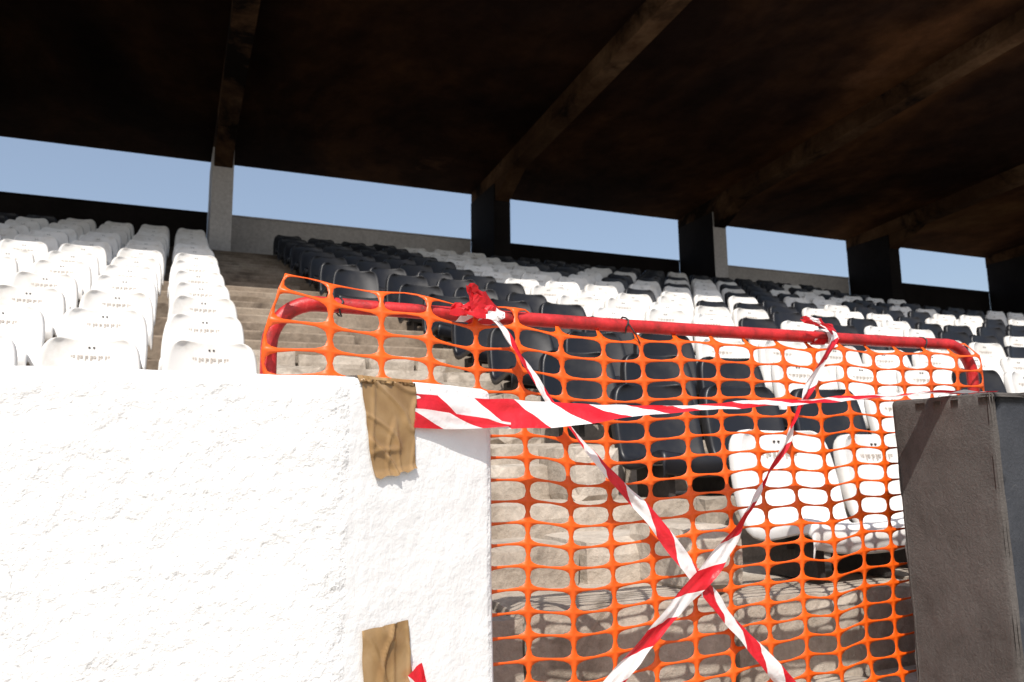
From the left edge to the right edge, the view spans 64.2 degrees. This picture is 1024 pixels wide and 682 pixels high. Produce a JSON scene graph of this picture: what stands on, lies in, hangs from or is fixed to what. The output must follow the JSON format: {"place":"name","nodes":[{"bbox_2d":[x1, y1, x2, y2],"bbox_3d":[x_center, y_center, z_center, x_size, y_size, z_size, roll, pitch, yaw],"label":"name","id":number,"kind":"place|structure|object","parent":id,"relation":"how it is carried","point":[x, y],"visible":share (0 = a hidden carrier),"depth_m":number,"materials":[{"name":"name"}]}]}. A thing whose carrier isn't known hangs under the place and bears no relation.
{"place":"outdoors","nodes":[
{"label":"outdoors","id":0,"kind":"place"},
{"bbox_2d":[0,136,990,306],"label":"sky","id":1,"kind":"structure","parent":0,"point":[33,167],"materials":[{"name":"blue"}]},
{"bbox_3d":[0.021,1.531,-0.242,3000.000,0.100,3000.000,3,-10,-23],"label":"ground","id":2,"kind":"structure","parent":0,"visible":0},
{"bbox_2d":[0,366,492,681],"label":"white boundary wall","id":3,"kind":"structure","parent":2,"relation":"on","point":[174,526],"depth_m":1.41,"materials":[{"name":"paint"}]},
{"bbox_2d":[344,375,417,478],"bbox_3d":[-0.270,0.173,1.622,0.113,0.200,0.148,-9,-12,43],"label":"brown packing tape","id":4,"kind":"object","parent":3,"relation":"attached to","point":[390,404],"visible":0.99,"depth_m":1.59,"materials":[{"name":"brown plastic"}]},
{"bbox_2d":[362,620,411,681],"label":"brown packing tape","id":5,"kind":"object","parent":3,"relation":"attached to","point":[386,653],"visible":1,"depth_m":1.52,"materials":[{"name":"brown plastic"}]},
{"bbox_2d":[407,390,996,681],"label":"barrier tape","id":6,"kind":"object","parent":3,"relation":"attached to","point":[437,412],"visible":0.99,"depth_m":1.79,"materials":[{"name":"plastic"}]},
{"bbox_2d":[0,0,1023,681],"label":"stadium grandstand","id":7,"kind":"object","parent":2,"relation":"on","point":[874,134],"visible":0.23,"depth_m":12.38},
{"bbox_2d":[0,213,257,373],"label":"stadium seat block","id":8,"kind":"structure","parent":7,"relation":"attached to","point":[79,293],"depth_m":5.18,"materials":[{"name":"white plastic"}]},
{"bbox_2d":[273,235,1023,580],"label":"stadium seat block","id":9,"kind":"structure","parent":7,"relation":"attached to","point":[993,339],"depth_m":5.83,"materials":[{"name":"white plastic"}]},
{"bbox_2d":[259,296,980,393],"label":"red tube gate","id":10,"kind":"structure","parent":2,"relation":"on","point":[292,309],"depth_m":2.10,"materials":[{"name":"metal"}]},
{"bbox_2d":[447,283,795,681],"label":"barrier tape","id":11,"kind":"object","parent":10,"relation":"attached to","point":[482,308],"visible":0.94,"depth_m":1.97,"materials":[{"name":"red plastic"}]},
{"bbox_2d":[261,273,984,681],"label":"orange safety mesh","id":12,"kind":"object","parent":10,"relation":"attached to","point":[527,479],"visible":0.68,"depth_m":2.06,"materials":[{"name":"plastic"}]},
{"bbox_2d":[603,310,838,681],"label":"barrier tape","id":13,"kind":"object","parent":10,"relation":"attached to","point":[703,578],"visible":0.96,"depth_m":2.00,"materials":[{"name":"red plastic"}]},
{"bbox_2d":[892,392,1023,681],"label":"grey boundary wall","id":14,"kind":"structure","parent":2,"relation":"on","point":[961,467],"depth_m":2.07,"materials":[{"name":"paint"}]}
]}

